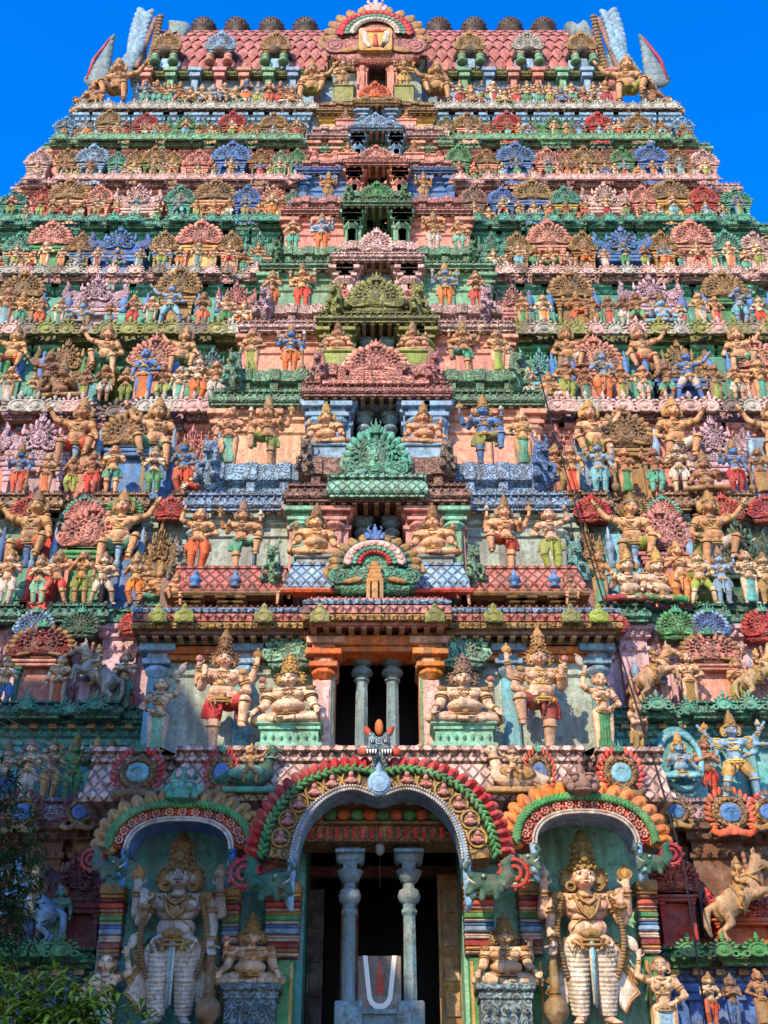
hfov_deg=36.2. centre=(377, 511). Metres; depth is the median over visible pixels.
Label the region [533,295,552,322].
statue
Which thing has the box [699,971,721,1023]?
statue
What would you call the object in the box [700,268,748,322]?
fan gabled shrine
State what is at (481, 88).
statue
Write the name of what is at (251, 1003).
carved plinth
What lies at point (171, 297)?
statue
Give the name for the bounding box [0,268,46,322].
fan gabled shrine
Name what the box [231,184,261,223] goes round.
fan gabled shrine
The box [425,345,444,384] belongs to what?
horned beast
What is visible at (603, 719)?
woman statue
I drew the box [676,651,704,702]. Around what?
statue
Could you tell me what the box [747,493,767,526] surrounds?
fan gable
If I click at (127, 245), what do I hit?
barrel roofed shrine
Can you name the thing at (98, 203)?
statue
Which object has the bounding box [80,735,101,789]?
statue
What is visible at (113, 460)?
statue
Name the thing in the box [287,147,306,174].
fan gabled shrine
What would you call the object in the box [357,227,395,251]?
fan gable
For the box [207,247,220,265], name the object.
statue
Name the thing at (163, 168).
statue
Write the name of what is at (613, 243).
barrel roofed shrine
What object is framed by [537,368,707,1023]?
cable
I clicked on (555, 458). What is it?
statue
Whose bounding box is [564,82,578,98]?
statue
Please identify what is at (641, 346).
giant statue
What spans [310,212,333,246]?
statue
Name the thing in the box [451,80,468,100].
statue
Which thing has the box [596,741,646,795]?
medallion
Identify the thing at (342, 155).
plinth
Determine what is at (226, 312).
statue
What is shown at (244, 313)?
statue
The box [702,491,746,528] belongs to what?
fan gable
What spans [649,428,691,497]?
stepped shrine
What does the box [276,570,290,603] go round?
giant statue
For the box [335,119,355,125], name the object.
plinth
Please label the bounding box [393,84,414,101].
plinth
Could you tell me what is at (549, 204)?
statue
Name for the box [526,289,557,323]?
stepped shrine
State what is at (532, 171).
statue
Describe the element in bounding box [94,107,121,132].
fan gabled shrine
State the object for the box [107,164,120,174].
statue
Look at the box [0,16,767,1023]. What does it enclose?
temple gateway tower
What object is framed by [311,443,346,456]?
plinth
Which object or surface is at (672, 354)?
barrel roofed shrine
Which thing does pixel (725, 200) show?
fan gabled shrine
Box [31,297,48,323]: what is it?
statue
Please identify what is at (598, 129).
statue
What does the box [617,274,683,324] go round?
barrel roofed shrine
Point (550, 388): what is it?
statue
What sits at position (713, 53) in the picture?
sky
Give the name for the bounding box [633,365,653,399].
statue
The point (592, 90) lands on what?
statue
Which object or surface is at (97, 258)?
statue
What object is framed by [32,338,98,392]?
barrel roofed shrine
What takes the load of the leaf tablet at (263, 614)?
attached to the temple gateway tower
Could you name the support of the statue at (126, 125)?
on the temple gateway tower
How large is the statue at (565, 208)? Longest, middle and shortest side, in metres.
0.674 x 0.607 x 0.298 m
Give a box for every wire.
[0,715,61,746]
[0,722,67,758]
[0,729,73,769]
[0,737,80,781]
[0,744,82,790]
[0,752,77,794]
[3,760,83,806]
[363,299,364,410]
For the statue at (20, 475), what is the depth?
25.49 m
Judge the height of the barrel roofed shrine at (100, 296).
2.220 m
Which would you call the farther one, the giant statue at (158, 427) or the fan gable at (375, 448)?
the giant statue at (158, 427)
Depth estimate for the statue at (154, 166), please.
36.74 m
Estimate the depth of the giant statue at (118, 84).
42.39 m
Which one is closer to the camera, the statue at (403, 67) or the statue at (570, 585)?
the statue at (570, 585)
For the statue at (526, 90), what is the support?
on the temple gateway tower
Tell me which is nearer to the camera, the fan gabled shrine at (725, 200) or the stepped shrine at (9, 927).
the stepped shrine at (9, 927)
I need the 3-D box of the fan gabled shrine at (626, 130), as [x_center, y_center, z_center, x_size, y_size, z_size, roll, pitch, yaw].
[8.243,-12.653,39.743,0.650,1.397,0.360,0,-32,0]
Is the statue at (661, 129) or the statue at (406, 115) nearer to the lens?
the statue at (661, 129)
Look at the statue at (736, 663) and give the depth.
21.46 m
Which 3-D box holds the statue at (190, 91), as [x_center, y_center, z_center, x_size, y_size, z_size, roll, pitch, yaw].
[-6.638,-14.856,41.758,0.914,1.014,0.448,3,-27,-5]
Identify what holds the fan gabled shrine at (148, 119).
on the temple gateway tower
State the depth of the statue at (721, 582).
23.00 m
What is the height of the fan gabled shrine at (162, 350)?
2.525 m
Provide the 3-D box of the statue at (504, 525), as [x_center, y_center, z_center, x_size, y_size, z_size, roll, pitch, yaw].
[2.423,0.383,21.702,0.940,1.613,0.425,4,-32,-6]
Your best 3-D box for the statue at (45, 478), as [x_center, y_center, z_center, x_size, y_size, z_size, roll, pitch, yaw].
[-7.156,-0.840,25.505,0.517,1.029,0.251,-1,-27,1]
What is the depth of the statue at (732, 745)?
20.08 m
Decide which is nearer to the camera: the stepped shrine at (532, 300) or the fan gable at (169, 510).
the fan gable at (169, 510)
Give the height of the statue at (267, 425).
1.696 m
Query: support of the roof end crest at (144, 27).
attached to the temple gateway tower
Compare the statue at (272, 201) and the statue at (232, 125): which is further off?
the statue at (232, 125)
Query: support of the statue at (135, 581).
on the temple gateway tower
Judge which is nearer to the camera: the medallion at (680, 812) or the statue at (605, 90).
the medallion at (680, 812)
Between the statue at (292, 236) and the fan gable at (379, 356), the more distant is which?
the statue at (292, 236)
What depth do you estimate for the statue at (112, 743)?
20.13 m
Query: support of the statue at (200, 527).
on the temple gateway tower
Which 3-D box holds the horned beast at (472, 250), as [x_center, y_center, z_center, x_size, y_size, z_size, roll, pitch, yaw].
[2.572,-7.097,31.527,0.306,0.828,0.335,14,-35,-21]
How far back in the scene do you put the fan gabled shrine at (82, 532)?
24.02 m
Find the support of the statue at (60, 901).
on the temple gateway tower
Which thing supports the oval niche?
on the temple gateway tower
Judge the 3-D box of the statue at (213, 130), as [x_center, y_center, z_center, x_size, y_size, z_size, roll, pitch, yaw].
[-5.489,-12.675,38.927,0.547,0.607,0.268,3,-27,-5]
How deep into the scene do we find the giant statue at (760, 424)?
26.76 m
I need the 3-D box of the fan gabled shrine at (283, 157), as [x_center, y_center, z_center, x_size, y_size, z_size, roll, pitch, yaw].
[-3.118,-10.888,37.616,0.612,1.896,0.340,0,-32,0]
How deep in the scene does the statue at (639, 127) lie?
39.00 m
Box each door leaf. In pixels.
[305,889,324,1023]
[437,874,462,1023]
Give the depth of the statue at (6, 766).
19.96 m
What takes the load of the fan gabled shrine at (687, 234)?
on the temple gateway tower
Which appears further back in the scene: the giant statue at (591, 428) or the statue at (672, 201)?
the statue at (672, 201)
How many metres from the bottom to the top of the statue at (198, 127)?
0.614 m
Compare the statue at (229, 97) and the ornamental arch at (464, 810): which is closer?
the ornamental arch at (464, 810)
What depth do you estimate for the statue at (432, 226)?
32.24 m
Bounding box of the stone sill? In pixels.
[362,1009,396,1023]
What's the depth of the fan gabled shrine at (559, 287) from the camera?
31.46 m
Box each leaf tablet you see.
[147,603,167,622]
[173,603,194,622]
[253,603,273,622]
[309,603,329,622]
[424,602,444,622]
[483,603,503,622]
[561,603,581,622]
[588,603,609,622]
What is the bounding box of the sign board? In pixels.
[358,956,400,1008]
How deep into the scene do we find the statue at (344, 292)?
29.56 m
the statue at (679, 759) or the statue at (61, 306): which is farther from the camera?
the statue at (61, 306)
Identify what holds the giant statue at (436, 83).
on the temple gateway tower
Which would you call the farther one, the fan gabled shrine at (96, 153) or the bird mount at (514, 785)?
the fan gabled shrine at (96, 153)
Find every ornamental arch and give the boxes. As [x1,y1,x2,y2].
[78,766,274,887]
[226,719,532,911]
[495,759,684,882]
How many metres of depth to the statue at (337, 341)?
27.24 m
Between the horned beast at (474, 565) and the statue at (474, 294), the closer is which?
the horned beast at (474, 565)
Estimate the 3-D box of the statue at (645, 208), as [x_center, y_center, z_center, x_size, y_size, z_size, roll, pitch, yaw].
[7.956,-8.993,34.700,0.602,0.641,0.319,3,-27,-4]
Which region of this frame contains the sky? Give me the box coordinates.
[0,0,767,223]
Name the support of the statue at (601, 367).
on the temple gateway tower
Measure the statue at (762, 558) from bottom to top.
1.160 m
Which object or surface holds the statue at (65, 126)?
on the temple gateway tower
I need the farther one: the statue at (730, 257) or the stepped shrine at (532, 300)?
the statue at (730, 257)
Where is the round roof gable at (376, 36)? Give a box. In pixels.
[317,0,432,72]
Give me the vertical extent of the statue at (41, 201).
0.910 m
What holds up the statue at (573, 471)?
on the temple gateway tower
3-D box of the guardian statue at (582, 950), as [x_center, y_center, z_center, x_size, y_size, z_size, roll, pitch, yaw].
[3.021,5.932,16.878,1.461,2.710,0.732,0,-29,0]
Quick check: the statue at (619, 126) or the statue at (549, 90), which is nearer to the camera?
the statue at (619, 126)
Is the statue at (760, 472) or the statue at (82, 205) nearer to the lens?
the statue at (760, 472)
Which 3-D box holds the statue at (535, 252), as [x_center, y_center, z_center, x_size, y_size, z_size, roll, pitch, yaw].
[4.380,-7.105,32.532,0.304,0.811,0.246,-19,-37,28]
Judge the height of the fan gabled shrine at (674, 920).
1.550 m
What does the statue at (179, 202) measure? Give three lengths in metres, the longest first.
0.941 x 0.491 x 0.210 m
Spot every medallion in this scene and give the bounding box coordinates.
[0,784,45,833]
[59,787,96,830]
[110,742,165,797]
[202,741,239,797]
[522,741,557,794]
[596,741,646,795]
[664,789,695,828]
[703,782,757,837]
[747,787,767,830]
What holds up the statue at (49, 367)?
on the temple gateway tower
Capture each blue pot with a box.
[189,569,201,587]
[229,569,240,587]
[508,569,520,587]
[548,569,559,587]
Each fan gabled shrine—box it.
[0,189,29,218]
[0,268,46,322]
[1,230,34,267]
[3,617,76,700]
[23,147,52,179]
[26,218,73,273]
[30,186,51,216]
[48,177,89,223]
[52,116,77,135]
[54,147,76,175]
[56,499,116,602]
[66,230,95,266]
[73,143,109,183]
[76,121,94,133]
[83,184,113,217]
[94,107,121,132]
[98,404,154,491]
[105,150,126,173]
[118,125,133,142]
[126,149,142,183]
[126,333,176,398]
[132,111,158,140]
[139,144,168,180]
[149,229,178,267]
[155,264,203,322]
[156,122,171,142]
[163,184,196,215]
[165,149,182,183]
[175,218,223,267]
[182,149,213,174]
[192,177,236,217]
[202,122,220,142]
[211,140,252,175]
[217,110,246,133]
[217,230,243,273]
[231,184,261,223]
[244,121,261,142]
[247,148,273,183]
[258,111,288,134]
[260,184,284,214]
[271,150,288,175]
[285,189,300,206]
[286,122,307,137]
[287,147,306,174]
[435,116,456,136]
[445,143,472,175]
[452,112,483,142]
[460,185,488,212]
[473,148,499,177]
[480,122,497,133]
[487,185,517,216]
[492,110,522,142]
[496,141,536,183]
[505,230,531,268]
[512,177,552,223]
[522,122,539,133]
[526,217,571,267]
[531,147,563,177]
[546,268,595,324]
[549,185,581,217]
[558,149,573,183]
[568,229,598,273]
[569,334,622,399]
[570,124,587,134]
[571,145,599,173]
[584,111,612,142]
[597,148,612,183]
[600,404,653,497]
[609,146,635,180]
[612,125,629,133]
[625,112,652,142]
[629,185,658,217]
[633,142,669,183]
[638,502,696,608]
[648,230,677,271]
[648,851,702,946]
[650,177,692,223]
[653,124,671,134]
[666,148,691,175]
[670,217,716,267]
[671,116,695,138]
[677,626,745,700]
[689,184,719,216]
[690,149,720,183]
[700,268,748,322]
[711,228,741,271]
[719,188,753,217]
[736,335,767,398]
[740,230,767,267]
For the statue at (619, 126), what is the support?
on the temple gateway tower
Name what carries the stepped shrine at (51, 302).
on the temple gateway tower
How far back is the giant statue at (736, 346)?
29.22 m
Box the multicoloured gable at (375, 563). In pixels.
[322,524,426,597]
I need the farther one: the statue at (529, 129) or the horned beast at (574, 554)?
the statue at (529, 129)
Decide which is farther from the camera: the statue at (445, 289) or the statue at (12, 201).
the statue at (12, 201)
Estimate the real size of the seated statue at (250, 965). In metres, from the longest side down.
1.042 x 1.040 x 0.568 m
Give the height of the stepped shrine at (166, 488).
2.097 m
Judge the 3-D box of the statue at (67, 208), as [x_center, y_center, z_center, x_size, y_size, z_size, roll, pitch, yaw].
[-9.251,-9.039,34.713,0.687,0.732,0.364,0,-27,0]
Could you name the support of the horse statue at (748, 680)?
on the temple gateway tower
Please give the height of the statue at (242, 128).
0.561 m
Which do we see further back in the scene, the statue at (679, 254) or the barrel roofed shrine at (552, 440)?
the statue at (679, 254)
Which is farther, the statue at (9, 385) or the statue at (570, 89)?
the statue at (570, 89)
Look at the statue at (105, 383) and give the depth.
27.97 m
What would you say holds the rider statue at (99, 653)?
attached to the horse statue at (108, 681)
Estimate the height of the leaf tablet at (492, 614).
0.351 m
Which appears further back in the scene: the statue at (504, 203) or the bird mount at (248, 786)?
the statue at (504, 203)
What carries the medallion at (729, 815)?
attached to the temple gateway tower
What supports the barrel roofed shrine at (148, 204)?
on the temple gateway tower
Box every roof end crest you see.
[84,7,189,86]
[564,7,669,87]
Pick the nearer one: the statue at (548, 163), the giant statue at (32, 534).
the giant statue at (32, 534)
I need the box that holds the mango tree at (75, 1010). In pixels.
[0,956,165,1023]
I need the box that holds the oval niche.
[653,726,707,804]
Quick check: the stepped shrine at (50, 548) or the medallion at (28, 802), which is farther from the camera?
the stepped shrine at (50, 548)
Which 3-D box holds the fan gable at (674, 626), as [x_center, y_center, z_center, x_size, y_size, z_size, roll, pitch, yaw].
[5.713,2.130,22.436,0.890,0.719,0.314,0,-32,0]
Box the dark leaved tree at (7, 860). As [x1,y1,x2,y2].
[0,757,52,1021]
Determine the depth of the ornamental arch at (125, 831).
16.92 m
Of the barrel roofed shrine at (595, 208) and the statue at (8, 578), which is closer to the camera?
the statue at (8, 578)
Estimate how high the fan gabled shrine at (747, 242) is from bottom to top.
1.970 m
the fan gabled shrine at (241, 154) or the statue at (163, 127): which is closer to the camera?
the fan gabled shrine at (241, 154)
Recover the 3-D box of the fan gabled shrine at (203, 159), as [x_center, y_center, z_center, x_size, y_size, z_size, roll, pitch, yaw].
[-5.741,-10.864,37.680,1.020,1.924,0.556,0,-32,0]
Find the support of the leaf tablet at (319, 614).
attached to the temple gateway tower
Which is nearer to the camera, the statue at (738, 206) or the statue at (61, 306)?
the statue at (61, 306)
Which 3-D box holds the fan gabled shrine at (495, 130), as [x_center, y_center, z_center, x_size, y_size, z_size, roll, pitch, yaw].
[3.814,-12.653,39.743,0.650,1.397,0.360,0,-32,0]
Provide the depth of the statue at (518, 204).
34.70 m
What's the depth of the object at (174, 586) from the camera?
20.77 m
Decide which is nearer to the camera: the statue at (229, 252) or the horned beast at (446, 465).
the horned beast at (446, 465)
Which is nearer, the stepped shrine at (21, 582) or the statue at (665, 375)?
the stepped shrine at (21, 582)
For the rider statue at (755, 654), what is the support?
attached to the horse statue at (748, 680)
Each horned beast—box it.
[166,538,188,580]
[192,431,221,491]
[220,345,243,391]
[253,281,272,319]
[259,538,281,584]
[270,236,281,261]
[294,433,313,476]
[307,345,326,384]
[323,278,342,314]
[342,182,353,200]
[399,182,409,200]
[410,278,429,314]
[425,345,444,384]
[439,433,458,476]
[465,537,486,584]
[468,237,479,261]
[479,282,498,319]
[507,345,530,391]
[530,431,558,490]
[565,532,591,581]
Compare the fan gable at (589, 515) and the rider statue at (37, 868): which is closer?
the rider statue at (37, 868)
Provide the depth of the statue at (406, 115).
39.62 m
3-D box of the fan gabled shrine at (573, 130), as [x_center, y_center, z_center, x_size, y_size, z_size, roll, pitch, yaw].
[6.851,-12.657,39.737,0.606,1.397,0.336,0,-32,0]
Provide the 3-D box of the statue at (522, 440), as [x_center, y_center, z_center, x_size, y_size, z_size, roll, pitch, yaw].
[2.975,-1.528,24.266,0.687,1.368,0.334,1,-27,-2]
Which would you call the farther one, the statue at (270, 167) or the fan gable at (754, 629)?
the statue at (270, 167)
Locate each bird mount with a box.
[213,745,282,794]
[481,745,553,794]
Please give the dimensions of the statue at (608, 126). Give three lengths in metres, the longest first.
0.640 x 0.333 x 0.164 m
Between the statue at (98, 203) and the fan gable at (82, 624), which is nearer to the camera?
the fan gable at (82, 624)
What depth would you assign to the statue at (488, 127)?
38.98 m
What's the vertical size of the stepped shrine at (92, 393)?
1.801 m
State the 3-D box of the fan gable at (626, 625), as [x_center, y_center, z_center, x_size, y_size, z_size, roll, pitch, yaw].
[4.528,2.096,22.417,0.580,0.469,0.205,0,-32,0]
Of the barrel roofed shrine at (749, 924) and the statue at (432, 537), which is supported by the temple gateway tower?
the barrel roofed shrine at (749, 924)
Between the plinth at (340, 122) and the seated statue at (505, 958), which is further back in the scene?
the plinth at (340, 122)
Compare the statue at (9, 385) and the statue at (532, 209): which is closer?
the statue at (9, 385)
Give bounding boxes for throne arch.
[262,637,313,671]
[441,637,492,671]
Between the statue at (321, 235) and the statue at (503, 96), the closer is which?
the statue at (321, 235)
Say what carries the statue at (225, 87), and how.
on the temple gateway tower
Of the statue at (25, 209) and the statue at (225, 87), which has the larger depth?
the statue at (225, 87)
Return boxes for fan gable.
[9,492,49,527]
[12,605,54,635]
[59,606,100,641]
[62,493,100,519]
[105,493,143,527]
[117,611,134,636]
[153,494,183,523]
[339,419,412,473]
[341,339,410,372]
[345,272,407,311]
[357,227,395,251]
[358,81,391,96]
[358,181,395,198]
[360,145,390,158]
[362,112,388,124]
[573,493,612,526]
[616,494,650,516]
[620,614,629,634]
[648,493,682,517]
[655,604,699,643]
[690,605,732,638]
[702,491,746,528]
[740,603,767,645]
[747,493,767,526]
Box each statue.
[0,256,5,266]
[0,287,18,324]
[0,325,27,371]
[0,366,21,400]
[0,490,52,574]
[0,549,22,603]
[0,656,17,700]
[0,739,23,796]
[0,857,66,945]
[5,194,17,214]
[7,443,34,491]
[9,244,24,265]
[11,291,33,324]
[17,738,41,797]
[19,205,30,219]
[20,252,37,266]
[22,881,49,941]
[25,865,39,914]
[26,163,42,175]
[26,350,60,400]
[26,373,39,399]
[28,554,51,604]
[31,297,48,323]
[33,194,49,214]
[34,358,80,400]
[35,738,65,797]
[36,453,59,491]
[36,549,80,604]
[37,241,54,267]
[45,654,73,702]
[46,397,99,468]
[48,198,58,214]
[49,884,72,945]
[51,198,74,215]
[51,298,67,324]
[55,247,69,266]
[58,733,92,797]
[59,159,70,175]
[60,121,69,134]
[62,295,103,326]
[62,455,83,493]
[65,249,87,267]
[68,551,95,602]
[69,638,124,700]
[71,129,78,138]
[72,80,105,103]
[74,163,81,174]
[76,368,95,398]
[77,201,85,215]
[80,120,91,133]
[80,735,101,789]
[80,932,137,1023]
[81,323,123,399]
[82,450,103,493]
[84,158,97,173]
[85,551,119,604]
[89,644,103,683]
[91,195,105,214]
[91,247,103,266]
[94,57,148,101]
[95,365,115,401]
[95,490,161,578]
[98,124,111,133]
[99,445,126,491]
[103,301,116,322]
[104,247,127,266]
[106,739,119,746]
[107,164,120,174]
[111,200,121,215]
[112,123,121,133]
[112,648,137,705]
[117,367,134,401]
[121,120,130,133]
[121,162,128,174]
[123,162,141,174]
[123,551,151,603]
[123,832,226,1023]
[124,397,179,470]
[125,294,143,324]
[129,348,160,399]
[130,194,142,215]
[133,248,146,266]
[135,564,168,601]
[137,79,154,102]
[139,662,187,751]
[140,121,150,133]
[142,296,160,322]
[143,445,165,493]
[147,159,159,173]
[148,79,165,101]
[150,123,158,132]
[150,282,185,323]
[152,202,162,220]
[153,363,174,398]
[154,240,171,265]
[158,121,168,134]
[158,162,168,173]
[159,326,199,372]
[160,82,175,103]
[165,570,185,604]
[166,158,177,173]
[169,366,190,398]
[170,439,198,491]
[171,81,186,100]
[171,193,187,214]
[174,245,185,265]
[177,85,202,103]
[179,505,218,565]
[180,459,201,491]
[181,119,190,133]
[184,354,210,398]
[186,84,213,101]
[188,163,205,175]
[190,200,201,215]
[190,242,206,266]
[194,292,211,324]
[194,629,262,744]
[195,123,202,133]
[197,84,223,102]
[202,199,223,216]
[203,124,217,133]
[203,359,228,394]
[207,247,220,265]
[210,164,218,174]
[213,406,248,463]
[214,912,285,986]
[216,290,237,322]
[217,83,231,103]
[217,498,262,565]
[221,241,237,267]
[223,86,247,102]
[224,158,237,173]
[224,198,235,215]
[227,120,237,132]
[227,300,251,322]
[238,124,245,132]
[238,251,249,271]
[239,78,253,101]
[239,328,266,369]
[240,196,251,215]
[242,743,268,781]
[243,124,258,133]
[246,397,294,463]
[247,653,326,727]
[250,81,265,101]
[250,203,267,215]
[250,242,266,265]
[255,160,265,173]
[262,80,276,102]
[263,270,282,304]
[265,193,278,214]
[266,125,279,134]
[266,164,273,173]
[272,81,288,101]
[273,158,286,173]
[276,197,287,214]
[276,323,305,369]
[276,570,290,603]
[278,85,303,103]
[280,127,290,133]
[285,218,301,246]
[287,502,339,556]
[288,262,316,304]
[291,160,302,172]
[292,119,301,133]
[295,61,337,99]
[300,401,349,445]
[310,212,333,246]
[319,171,337,196]
[319,321,355,348]
[332,56,354,83]
[340,110,351,118]
[340,283,350,296]
[341,141,355,151]
[393,56,414,83]
[395,321,431,348]
[399,109,412,118]
[401,401,445,443]
[405,282,426,299]
[406,140,421,151]
[409,503,462,556]
[410,61,453,101]
[414,171,432,196]
[421,211,445,246]
[425,653,505,725]
[430,262,458,304]
[442,122,451,136]
[447,320,482,369]
[449,218,468,246]
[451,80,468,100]
[453,159,464,173]
[456,394,505,463]
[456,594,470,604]
[458,84,484,103]
[463,122,472,134]
[466,270,485,304]
[469,166,477,179]
[470,201,484,215]
[470,912,543,986]
[473,80,490,102]
[475,124,481,133]
[479,163,496,176]
[483,329,509,369]
[483,494,531,565]
[484,121,494,133]
[484,206,495,220]
[484,248,505,266]
[485,81,501,101]
[494,86,513,103]
[495,743,523,782]
[496,196,509,214]
[498,162,506,173]
[501,253,511,265]
[501,627,567,744]
[502,121,512,133]
[505,410,537,463]
[508,82,523,101]
[509,242,526,265]
[510,157,523,173]
[514,200,523,215]
[514,296,532,322]
[515,123,523,132]
[518,80,535,103]
[523,125,537,134]
[523,366,537,389]
[525,200,544,216]
[528,167,539,175]
[528,245,540,266]
[530,81,546,103]
[530,504,569,565]
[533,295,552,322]
[534,371,566,398]
[537,245,563,266]
[537,830,641,1023]
[541,82,557,102]
[543,157,553,174]
[545,200,554,215]
[548,443,566,491]
[549,85,573,103]
[549,120,559,133]
[550,324,592,374]
[553,163,562,173]
[553,357,577,398]
[557,200,576,216]
[558,251,577,265]
[560,445,584,493]
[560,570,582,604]
[561,160,572,173]
[561,291,588,322]
[562,122,570,134]
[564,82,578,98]
[571,398,625,468]
[572,162,581,174]
[574,86,596,103]
[574,121,584,132]
[574,653,621,746]
[576,367,593,398]
[577,241,595,267]
[579,159,591,173]
[580,200,590,216]
[580,435,619,491]
[587,81,601,101]
[587,296,600,322]
[588,348,617,399]
[588,552,613,603]
[590,491,661,573]
[591,164,598,172]
[593,55,651,101]
[593,124,605,133]
[597,80,613,102]
[598,249,610,265]
[599,162,613,173]
[599,195,613,214]
[600,296,618,325]
[603,545,661,603]
[604,123,613,132]
[611,163,619,172]
[612,119,625,133]
[612,365,632,398]
[613,447,638,493]
[616,294,632,325]
[618,160,629,173]
[618,242,631,265]
[620,198,630,215]
[625,323,668,380]
[626,935,688,1023]
[627,292,652,322]
[627,694,647,746]
[628,640,681,700]
[632,165,646,174]
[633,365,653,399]
[634,121,643,133]
[635,546,691,604]
[637,200,657,215]
[638,245,650,266]
[638,446,668,493]
[639,80,671,103]
[645,292,683,324]
[646,160,658,173]
[647,125,653,134]
[648,646,661,682]
[652,396,707,468]
[654,204,668,215]
[655,119,667,133]
[655,242,672,267]
[655,357,680,398]
[662,161,672,173]
[663,540,693,603]
[664,444,691,491]
[664,730,704,779]
[667,194,679,215]
[671,348,710,399]
[672,549,721,604]
[674,158,686,173]
[674,248,686,266]
[675,303,686,324]
[676,123,693,136]
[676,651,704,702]
[684,199,694,214]
[684,449,731,492]
[687,161,697,174]
[688,292,707,322]
[688,490,746,563]
[689,241,704,265]
[692,734,719,797]
[696,710,767,797]
[698,201,717,215]
[699,158,711,173]
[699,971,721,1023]
[702,545,735,603]
[703,847,767,942]
[704,364,725,400]
[707,247,719,265]
[707,296,724,322]
[717,438,756,492]
[718,204,728,218]
[721,241,738,266]
[721,324,762,395]
[721,973,741,1023]
[726,365,747,400]
[726,656,747,700]
[727,279,756,322]
[729,195,745,215]
[730,856,749,911]
[733,643,767,698]
[734,549,762,604]
[736,401,767,458]
[739,249,751,270]
[745,359,767,398]
[745,968,767,1023]
[747,447,767,493]
[749,295,767,322]
[751,241,765,266]
[752,551,767,604]
[752,648,765,683]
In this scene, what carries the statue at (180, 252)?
on the temple gateway tower
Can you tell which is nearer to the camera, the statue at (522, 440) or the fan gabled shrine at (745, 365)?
the statue at (522, 440)
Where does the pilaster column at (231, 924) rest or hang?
on the ground
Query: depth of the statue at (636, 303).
30.51 m
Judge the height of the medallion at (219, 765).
0.883 m
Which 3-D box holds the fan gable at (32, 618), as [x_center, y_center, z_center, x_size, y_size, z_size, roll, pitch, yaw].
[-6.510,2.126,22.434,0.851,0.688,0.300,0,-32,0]
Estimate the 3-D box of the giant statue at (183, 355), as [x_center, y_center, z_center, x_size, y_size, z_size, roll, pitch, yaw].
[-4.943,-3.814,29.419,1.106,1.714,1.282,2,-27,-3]
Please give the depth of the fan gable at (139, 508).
24.82 m
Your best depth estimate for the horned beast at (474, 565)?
20.95 m
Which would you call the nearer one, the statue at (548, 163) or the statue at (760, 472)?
the statue at (760, 472)
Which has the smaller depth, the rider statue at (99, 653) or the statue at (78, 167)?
the rider statue at (99, 653)
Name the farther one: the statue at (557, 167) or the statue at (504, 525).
the statue at (557, 167)
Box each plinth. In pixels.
[220,982,282,1023]
[255,721,323,744]
[294,554,333,561]
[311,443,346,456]
[317,349,357,363]
[322,370,429,385]
[333,84,354,101]
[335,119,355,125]
[337,152,357,159]
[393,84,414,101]
[394,349,433,363]
[396,119,416,125]
[404,152,424,159]
[405,443,441,456]
[416,554,454,561]
[429,721,498,744]
[473,982,535,1023]
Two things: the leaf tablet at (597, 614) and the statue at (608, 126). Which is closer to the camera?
the leaf tablet at (597, 614)
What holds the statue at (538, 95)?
on the temple gateway tower
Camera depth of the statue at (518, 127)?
38.96 m
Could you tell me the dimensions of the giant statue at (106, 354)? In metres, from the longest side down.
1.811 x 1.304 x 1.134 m
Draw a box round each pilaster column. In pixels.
[95,883,129,999]
[218,885,242,1023]
[264,882,302,1023]
[460,881,494,1023]
[515,881,545,1023]
[630,880,660,1023]
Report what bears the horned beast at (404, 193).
attached to the temple gateway tower
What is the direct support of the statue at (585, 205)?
on the temple gateway tower
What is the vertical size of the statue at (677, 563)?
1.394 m
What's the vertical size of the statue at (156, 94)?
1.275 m
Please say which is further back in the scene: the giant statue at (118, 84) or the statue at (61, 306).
the giant statue at (118, 84)
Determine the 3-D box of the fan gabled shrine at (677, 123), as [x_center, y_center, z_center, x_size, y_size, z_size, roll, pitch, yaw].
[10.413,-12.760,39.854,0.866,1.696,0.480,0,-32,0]
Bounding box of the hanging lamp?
[375,843,384,887]
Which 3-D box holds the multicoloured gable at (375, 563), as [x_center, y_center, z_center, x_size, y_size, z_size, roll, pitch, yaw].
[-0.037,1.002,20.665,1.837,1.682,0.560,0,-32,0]
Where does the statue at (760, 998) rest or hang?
on the temple gateway tower
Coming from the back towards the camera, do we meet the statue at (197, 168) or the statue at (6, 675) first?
the statue at (197, 168)
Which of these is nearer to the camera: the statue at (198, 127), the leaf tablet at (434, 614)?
the leaf tablet at (434, 614)
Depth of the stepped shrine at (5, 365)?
28.82 m
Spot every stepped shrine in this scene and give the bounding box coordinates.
[0,360,13,399]
[0,527,30,608]
[0,889,42,943]
[6,351,45,405]
[18,527,59,608]
[32,292,75,322]
[62,430,104,497]
[74,661,134,705]
[76,356,102,406]
[104,527,145,608]
[117,292,149,324]
[142,428,176,497]
[167,351,201,400]
[190,292,221,324]
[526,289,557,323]
[548,353,579,399]
[573,440,611,497]
[592,290,626,329]
[602,527,649,608]
[621,351,654,399]
[625,660,673,705]
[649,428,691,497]
[678,294,711,325]
[685,531,726,608]
[706,351,740,402]
[744,292,767,322]
[746,660,767,700]
[747,431,767,497]
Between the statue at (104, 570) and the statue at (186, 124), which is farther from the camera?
the statue at (186, 124)
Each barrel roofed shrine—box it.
[0,412,71,491]
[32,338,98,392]
[39,849,105,949]
[62,275,130,324]
[88,225,151,273]
[113,183,163,221]
[139,523,178,607]
[165,114,206,142]
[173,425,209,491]
[188,346,228,398]
[215,280,257,324]
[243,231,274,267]
[477,231,506,263]
[494,285,530,322]
[522,346,558,386]
[532,114,574,142]
[541,425,573,491]
[571,524,604,601]
[579,182,629,222]
[591,226,652,270]
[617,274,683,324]
[648,339,710,400]
[682,415,749,493]
[702,887,767,943]
[714,516,767,608]

